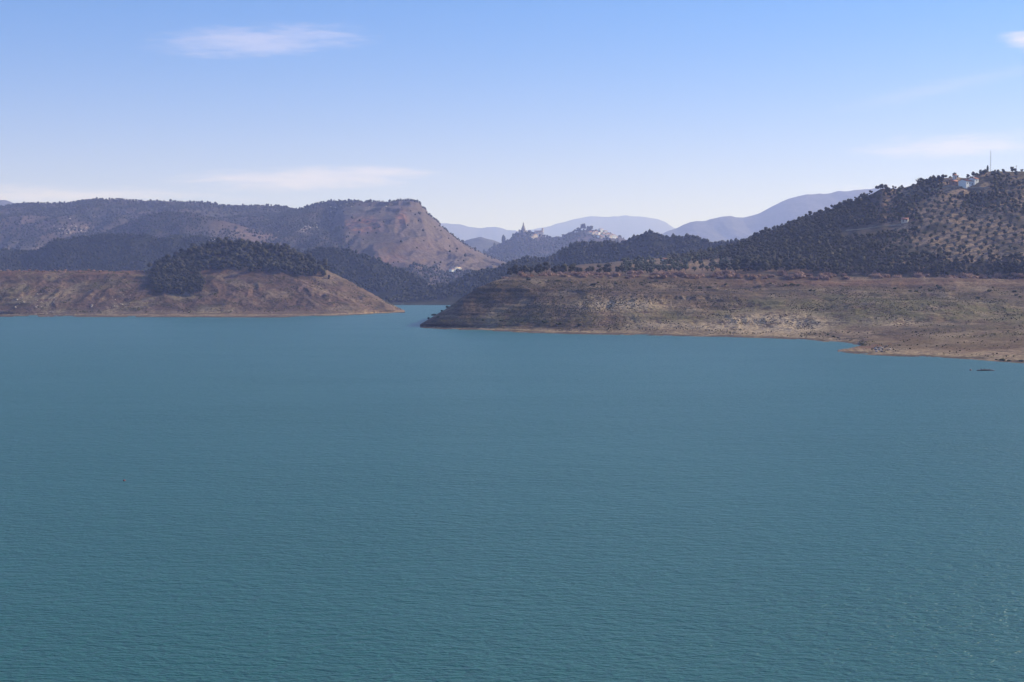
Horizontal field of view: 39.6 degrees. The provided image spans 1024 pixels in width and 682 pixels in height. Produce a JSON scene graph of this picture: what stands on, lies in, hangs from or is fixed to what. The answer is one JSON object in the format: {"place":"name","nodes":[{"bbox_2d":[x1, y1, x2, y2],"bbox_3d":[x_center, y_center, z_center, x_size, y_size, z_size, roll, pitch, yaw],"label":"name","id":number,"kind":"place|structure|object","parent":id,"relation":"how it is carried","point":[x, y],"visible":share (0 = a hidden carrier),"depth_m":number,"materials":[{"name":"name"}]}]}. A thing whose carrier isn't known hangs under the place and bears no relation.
{"place":"outdoors","nodes":[
{"label":"outdoors","id":0,"kind":"place"},
{"bbox_2d":[0,200,15,205],"bbox_3d":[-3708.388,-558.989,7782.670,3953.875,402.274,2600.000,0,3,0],"label":"mountain","id":1,"kind":"structure","parent":0,"point":[4,202],"depth_m":7535.48,"materials":[{"name":"stone"}]},
{"bbox_2d":[0,235,215,271],"bbox_3d":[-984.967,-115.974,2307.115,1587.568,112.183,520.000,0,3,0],"label":"wooded ridge","id":2,"kind":"structure","parent":0,"point":[20,258],"depth_m":2249.56,"materials":[{"name":"green plant"}]},
{"bbox_2d":[0,232,235,270],"bbox_3d":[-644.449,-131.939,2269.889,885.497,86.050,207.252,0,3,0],"label":"distant wood","id":3,"kind":"object","parent":2,"relation":"on","point":[30,265],"visible":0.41,"depth_m":2250.01,"materials":[{"name":"green plant"}]},
{"bbox_2d":[0,199,283,250],"bbox_3d":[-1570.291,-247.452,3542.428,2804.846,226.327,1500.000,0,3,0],"label":"ridge","id":4,"kind":"structure","parent":0,"point":[122,220],"depth_m":3286.88,"materials":[{"name":"soil"}]},
{"bbox_2d":[0,197,291,249],"bbox_3d":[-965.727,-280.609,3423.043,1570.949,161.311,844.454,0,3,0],"label":"distant wood","id":5,"kind":"object","parent":4,"relation":"on","point":[150,204],"visible":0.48,"depth_m":3456.34,"materials":[{"name":"green plant"}]},
{"bbox_2d":[106,213,277,243],"bbox_3d":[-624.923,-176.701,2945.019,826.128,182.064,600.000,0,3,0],"label":"spur","id":6,"kind":"structure","parent":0,"point":[215,225],"depth_m":2931.41,"materials":[{"name":"soil"}]},
{"bbox_2d":[89,211,282,242],"bbox_3d":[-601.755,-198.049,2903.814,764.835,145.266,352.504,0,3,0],"label":"distant wood","id":7,"kind":"object","parent":6,"relation":"on","point":[189,218],"visible":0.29,"depth_m":2933.27,"materials":[{"name":"green plant"}]},
{"bbox_2d":[0,245,404,316],"bbox_3d":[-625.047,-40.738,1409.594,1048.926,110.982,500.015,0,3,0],"label":"headland","id":8,"kind":"structure","parent":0,"point":[305,295],"depth_m":1319.70,"materials":[{"name":"brown soil"}]},
{"bbox_2d":[196,286,202,292],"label":"evergreen tree","id":9,"kind":"object","parent":8,"relation":"on","point":[199,288],"visible":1,"depth_m":1321.16,"materials":[{"name":"green plant"}]},
{"bbox_2d":[0,245,400,312],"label":"bank scrub","id":10,"kind":"object","parent":8,"relation":"on","point":[194,294],"visible":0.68,"depth_m":1331.43,"materials":[{"name":"green plant"}]},
{"bbox_2d":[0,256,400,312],"bbox_3d":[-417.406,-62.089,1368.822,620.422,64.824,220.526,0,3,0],"label":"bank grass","id":11,"kind":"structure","parent":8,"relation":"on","point":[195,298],"depth_m":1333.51,"materials":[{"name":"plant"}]},
{"bbox_2d":[147,237,330,278],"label":"knoll wood","id":12,"kind":"object","parent":8,"relation":"on","point":[206,254],"visible":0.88,"depth_m":1414.99,"materials":[{"name":"green plant"}]},
{"bbox_2d":[304,249,427,303],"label":"wooded spur","id":13,"kind":"structure","parent":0,"point":[380,293],"depth_m":1970.33,"materials":[{"name":"green plant"}]},
{"bbox_2d":[297,246,428,293],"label":"distant wood","id":14,"kind":"object","parent":13,"relation":"on","point":[396,280],"visible":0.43,"depth_m":1971.76,"materials":[{"name":"green plant"}]},
{"bbox_2d":[256,200,505,284],"bbox_3d":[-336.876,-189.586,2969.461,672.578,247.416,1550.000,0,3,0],"label":"mountain","id":15,"kind":"structure","parent":0,"point":[385,244],"depth_m":2903.81,"materials":[{"name":"stone"}]},
{"bbox_2d":[256,198,501,283],"bbox_3d":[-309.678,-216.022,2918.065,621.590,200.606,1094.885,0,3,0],"label":"distant wood","id":16,"kind":"object","parent":15,"relation":"on","point":[315,236],"visible":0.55,"depth_m":3026.45,"materials":[{"name":"green plant"}]},
{"bbox_2d":[449,267,460,272],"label":"farmhouse","id":17,"kind":"object","parent":15,"relation":"on","point":[453,269],"visible":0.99,"depth_m":2538.50,"materials":[{"name":"tile"}]},
{"bbox_2d":[441,223,517,242],"bbox_3d":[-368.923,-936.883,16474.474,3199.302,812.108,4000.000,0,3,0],"label":"mountain","id":18,"kind":"structure","parent":0,"point":[462,232],"depth_m":15739.85,"materials":[{"name":"stone"}]},
{"bbox_2d":[464,237,498,252],"bbox_3d":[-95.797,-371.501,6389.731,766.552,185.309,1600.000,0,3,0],"label":"hill","id":19,"kind":"structure","parent":0,"point":[481,244],"depth_m":6175.70,"materials":[{"name":"soil"}]},
{"bbox_2d":[0,305,1023,681],"bbox_3d":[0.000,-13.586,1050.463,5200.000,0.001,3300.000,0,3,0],"label":"lake water","id":20,"kind":"structure","parent":0,"point":[392,497],"depth_m":210.48,"materials":[{"name":"teal liquid"}]},
{"bbox_2d":[0,0,1023,230],"label":"sky","id":21,"kind":"structure","parent":0,"point":[505,114],"materials":[{"name":"blue"}]},
{"bbox_2d":[486,230,624,261],"bbox_3d":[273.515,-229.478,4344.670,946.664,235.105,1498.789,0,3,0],"label":"village hill","id":22,"kind":"structure","parent":0,"point":[587,237],"depth_m":4441.06,"materials":[{"name":"plant"}]},
{"bbox_2d":[518,222,526,233],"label":"castle","id":23,"kind":"structure","parent":22,"relation":"on","point":[522,229],"depth_m":4571.40,"materials":[{"name":"stone"}]},
{"bbox_2d":[534,228,543,234],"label":"church","id":24,"kind":"structure","parent":22,"relation":"on","point":[541,231],"depth_m":4574.31,"materials":[{"name":"stone"}]},
{"bbox_2d":[484,227,623,262],"bbox_3d":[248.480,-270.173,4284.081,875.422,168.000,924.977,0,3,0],"label":"distant wood","id":25,"kind":"object","parent":22,"relation":"on","point":[545,245],"visible":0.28,"depth_m":4399.26,"materials":[{"name":"green plant"}]},
{"bbox_2d":[387,233,736,304],"bbox_3d":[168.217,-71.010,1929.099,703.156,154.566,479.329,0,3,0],"label":"wooded ridge","id":26,"kind":"structure","parent":0,"point":[449,300],"depth_m":1911.11,"materials":[{"name":"green plant"}]},
{"bbox_2d":[382,229,745,301],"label":"distant wood","id":27,"kind":"object","parent":26,"relation":"on","point":[445,286],"visible":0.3,"depth_m":1906.37,"materials":[{"name":"green plant"}]},
{"bbox_2d":[527,215,674,239],"bbox_3d":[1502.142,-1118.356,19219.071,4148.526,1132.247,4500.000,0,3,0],"label":"mountain","id":28,"kind":"structure","parent":0,"point":[626,227],"depth_m":18605.66,"materials":[{"name":"stone"}]},
{"bbox_2d":[420,275,1023,362],"bbox_3d":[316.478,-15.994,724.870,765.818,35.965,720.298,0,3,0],"label":"headland","id":29,"kind":"structure","parent":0,"point":[761,305],"depth_m":905.49,"materials":[{"name":"brown soil"}]},
{"bbox_2d":[541,271,553,275],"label":"russet shrub","id":30,"kind":"object","parent":29,"relation":"on","point":[546,274],"visible":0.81,"depth_m":1020.60,"materials":[{"name":"brown plant"}]},
{"bbox_2d":[574,271,587,275],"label":"russet shrub","id":31,"kind":"object","parent":29,"relation":"on","point":[577,273],"visible":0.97,"depth_m":1019.41,"materials":[{"name":"brown plant"}]},
{"bbox_2d":[628,274,639,277],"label":"russet shrub","id":32,"kind":"object","parent":29,"relation":"on","point":[633,275],"visible":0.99,"depth_m":1013.99,"materials":[{"name":"brown plant"}]},
{"bbox_2d":[633,269,645,274],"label":"russet shrub","id":33,"kind":"object","parent":29,"relation":"on","point":[638,272],"visible":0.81,"depth_m":1025.13,"materials":[{"name":"plant"}]},
{"bbox_2d":[676,270,685,275],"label":"russet shrub","id":34,"kind":"object","parent":29,"relation":"on","point":[679,272],"visible":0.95,"depth_m":1021.62,"materials":[{"name":"brown plant"}]},
{"bbox_2d":[708,274,719,277],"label":"russet shrub","id":35,"kind":"object","parent":29,"relation":"on","point":[713,275],"visible":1,"depth_m":1019.76,"materials":[{"name":"brown plant"}]},
{"bbox_2d":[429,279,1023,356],"bbox_3d":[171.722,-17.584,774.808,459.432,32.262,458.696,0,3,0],"label":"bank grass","id":36,"kind":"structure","parent":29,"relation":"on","point":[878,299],"depth_m":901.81,"materials":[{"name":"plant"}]},
{"bbox_2d":[724,273,732,277],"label":"russet shrub","id":37,"kind":"object","parent":29,"relation":"on","point":[727,275],"visible":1,"depth_m":1013.64,"materials":[{"name":"brown plant"}]},
{"bbox_2d":[438,278,1023,356],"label":"bank scrub","id":38,"kind":"object","parent":29,"relation":"on","point":[596,289],"visible":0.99,"depth_m":927.89,"materials":[{"name":"green plant"}]},
{"bbox_2d":[734,273,744,278],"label":"russet shrub","id":39,"kind":"object","parent":29,"relation":"on","point":[739,276],"visible":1,"depth_m":1011.42,"materials":[{"name":"plant"}]},
{"bbox_2d":[776,270,786,275],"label":"russet shrub","id":40,"kind":"object","parent":29,"relation":"on","point":[781,273],"visible":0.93,"depth_m":1020.24,"materials":[{"name":"brown plant"}]},
{"bbox_2d":[793,272,805,278],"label":"russet shrub","id":41,"kind":"object","parent":29,"relation":"on","point":[799,275],"visible":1,"depth_m":1007.34,"materials":[{"name":"plant"}]},
{"bbox_2d":[807,276,819,279],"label":"russet shrub","id":42,"kind":"object","parent":29,"relation":"on","point":[814,278],"visible":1,"depth_m":1002.86,"materials":[{"name":"brown plant"}]},
{"bbox_2d":[868,273,880,277],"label":"russet shrub","id":43,"kind":"object","parent":29,"relation":"on","point":[873,275],"visible":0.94,"depth_m":1004.19,"materials":[{"name":"brown plant"}]},
{"bbox_2d":[960,275,979,278],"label":"russet shrub","id":44,"kind":"object","parent":29,"relation":"on","point":[974,277],"visible":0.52,"depth_m":988.45,"materials":[{"name":"brown plant"}]},
{"bbox_2d":[993,271,1003,278],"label":"russet shrub","id":45,"kind":"object","parent":29,"relation":"on","point":[1000,275],"visible":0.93,"depth_m":989.84,"materials":[{"name":"brown plant"}]},
{"bbox_2d":[499,171,1023,279],"bbox_3d":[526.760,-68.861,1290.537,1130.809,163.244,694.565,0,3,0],"label":"hill","id":46,"kind":"structure","parent":0,"point":[984,181],"depth_m":1115.86,"materials":[{"name":"green plant"}]},
{"bbox_2d":[507,267,512,276],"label":"evergreen tree","id":47,"kind":"object","parent":46,"relation":"on","point":[509,272],"visible":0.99,"depth_m":1050.36,"materials":[{"name":"green plant"}]},
{"bbox_2d":[511,265,518,274],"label":"evergreen tree","id":48,"kind":"object","parent":46,"relation":"on","point":[514,269],"visible":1,"depth_m":1058.53,"materials":[{"name":"green plant"}]},
{"bbox_2d":[520,265,529,272],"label":"evergreen tree","id":49,"kind":"object","parent":46,"relation":"on","point":[524,268],"visible":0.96,"depth_m":1058.70,"materials":[{"name":"green plant"}]},
{"bbox_2d":[534,264,541,273],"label":"evergreen tree","id":50,"kind":"object","parent":46,"relation":"on","point":[537,269],"visible":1,"depth_m":1066.40,"materials":[{"name":"green plant"}]},
{"bbox_2d":[542,261,550,271],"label":"evergreen tree","id":51,"kind":"object","parent":46,"relation":"on","point":[545,265],"visible":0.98,"depth_m":1077.54,"materials":[{"name":"green plant"}]},
{"bbox_2d":[550,265,557,272],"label":"evergreen tree","id":52,"kind":"object","parent":46,"relation":"on","point":[554,269],"visible":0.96,"depth_m":1067.85,"materials":[{"name":"green plant"}]},
{"bbox_2d":[559,263,567,272],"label":"evergreen tree","id":53,"kind":"object","parent":46,"relation":"on","point":[563,269],"visible":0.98,"depth_m":1073.89,"materials":[{"name":"green plant"}]},
{"bbox_2d":[567,264,575,271],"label":"evergreen tree","id":54,"kind":"object","parent":46,"relation":"on","point":[571,267],"visible":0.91,"depth_m":1064.16,"materials":[{"name":"green plant"}]},
{"bbox_2d":[575,266,582,271],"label":"evergreen tree","id":55,"kind":"object","parent":46,"relation":"on","point":[579,269],"visible":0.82,"depth_m":1074.89,"materials":[{"name":"green plant"}]},
{"bbox_2d":[596,264,602,272],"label":"evergreen tree","id":56,"kind":"object","parent":46,"relation":"on","point":[599,269],"visible":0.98,"depth_m":1070.42,"materials":[{"name":"green plant"}]},
{"bbox_2d":[603,263,611,271],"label":"evergreen tree","id":57,"kind":"object","parent":46,"relation":"on","point":[606,266],"visible":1,"depth_m":1065.71,"materials":[{"name":"green plant"}]},
{"bbox_2d":[720,262,728,270],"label":"evergreen tree","id":58,"kind":"object","parent":46,"relation":"on","point":[725,266],"visible":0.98,"depth_m":1057.93,"materials":[{"name":"green plant"}]},
{"bbox_2d":[730,258,739,272],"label":"evergreen tree","id":59,"kind":"object","parent":46,"relation":"on","point":[735,265],"visible":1,"depth_m":1050.33,"materials":[{"name":"green plant"}]},
{"bbox_2d":[739,257,750,271],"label":"evergreen tree","id":60,"kind":"object","parent":46,"relation":"on","point":[745,261],"visible":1,"depth_m":1055.31,"materials":[{"name":"green plant"}]},
{"bbox_2d":[751,260,761,271],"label":"evergreen tree","id":61,"kind":"object","parent":46,"relation":"on","point":[755,265],"visible":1,"depth_m":1049.06,"materials":[{"name":"green plant"}]},
{"bbox_2d":[762,258,770,270],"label":"evergreen tree","id":62,"kind":"object","parent":46,"relation":"on","point":[765,262],"visible":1,"depth_m":1052.10,"materials":[{"name":"green plant"}]},
{"bbox_2d":[771,261,779,270],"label":"evergreen tree","id":63,"kind":"object","parent":46,"relation":"on","point":[775,264],"visible":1,"depth_m":1046.48,"materials":[{"name":"green plant"}]},
{"bbox_2d":[783,261,792,270],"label":"evergreen tree","id":64,"kind":"object","parent":46,"relation":"on","point":[787,266],"visible":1,"depth_m":1044.18,"materials":[{"name":"green plant"}]},
{"bbox_2d":[796,259,805,270],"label":"evergreen tree","id":65,"kind":"object","parent":46,"relation":"on","point":[800,265],"visible":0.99,"depth_m":1039.02,"materials":[{"name":"green plant"}]},
{"bbox_2d":[621,167,1023,264],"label":"trees","id":66,"kind":"object","parent":46,"relation":"on","point":[638,259],"visible":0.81,"depth_m":1229.71,"materials":[{"name":"green plant"}]},
{"bbox_2d":[668,169,1022,273],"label":"hillside wood","id":67,"kind":"object","parent":46,"relation":"on","point":[748,242],"visible":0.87,"depth_m":1161.30,"materials":[{"name":"green plant"}]},
{"bbox_2d":[901,218,908,222],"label":"red roof hut","id":68,"kind":"object","parent":46,"relation":"on","point":[904,220],"visible":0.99,"depth_m":1143.75,"materials":[{"name":"tile"}]},
{"bbox_2d":[911,272,922,277],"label":"russet shrub","id":69,"kind":"object","parent":46,"relation":"on","point":[916,275],"visible":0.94,"depth_m":1002.69,"materials":[{"name":"brown plant"}]},
{"bbox_2d":[949,180,957,184],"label":"garden shed","id":70,"kind":"structure","parent":46,"relation":"on","point":[953,182],"depth_m":1216.58,"materials":[{"name":"ceramic"}]},
{"bbox_2d":[955,267,962,273],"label":"evergreen tree","id":71,"kind":"object","parent":46,"relation":"on","point":[959,269],"visible":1,"depth_m":1005.47,"materials":[{"name":"green plant"}]},
{"bbox_2d":[958,177,978,188],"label":"white house","id":72,"kind":"structure","parent":46,"relation":"on","point":[966,183],"depth_m":1212.88,"materials":[{"name":"paint"}]},
{"bbox_2d":[967,266,973,272],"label":"evergreen tree","id":73,"kind":"object","parent":46,"relation":"on","point":[970,269],"visible":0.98,"depth_m":1002.01,"materials":[{"name":"green plant"}]},
{"bbox_2d":[1008,261,1020,271],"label":"evergreen tree","id":74,"kind":"object","parent":46,"relation":"on","point":[1013,266],"visible":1,"depth_m":994.55,"materials":[{"name":"green plant"}]},
{"bbox_2d":[1012,252,1019,258],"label":"evergreen tree","id":75,"kind":"object","parent":46,"relation":"on","point":[1015,255],"visible":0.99,"depth_m":1018.13,"materials":[{"name":"green plant"}]},
{"bbox_2d":[1011,272,1023,278],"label":"russet shrub","id":76,"kind":"object","parent":46,"relation":"on","point":[1019,275],"visible":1,"depth_m":987.22,"materials":[{"name":"brown plant"}]},
{"bbox_2d":[662,188,895,241],"bbox_3d":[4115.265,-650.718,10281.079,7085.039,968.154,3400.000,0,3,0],"label":"mountain","id":77,"kind":"structure","parent":0,"point":[725,228],"depth_m":9728.15,"materials":[{"name":"stone"}]},
{"bbox_2d":[846,224,900,230],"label":"dirt track","id":78,"kind":"structure","parent":0,"point":[874,227],"depth_m":1145.55,"materials":[{"name":"brown soil"}]},
{"bbox_2d":[838,343,910,356],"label":"shore spit","id":79,"kind":"structure","parent":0,"point":[858,350],"depth_m":645.83,"materials":[{"name":"brown soil"}]},
{"bbox_2d":[929,186,987,189],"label":"dirt track","id":80,"kind":"structure","parent":0,"point":[959,186],"depth_m":1211.25,"materials":[{"name":"soil"}]}
]}

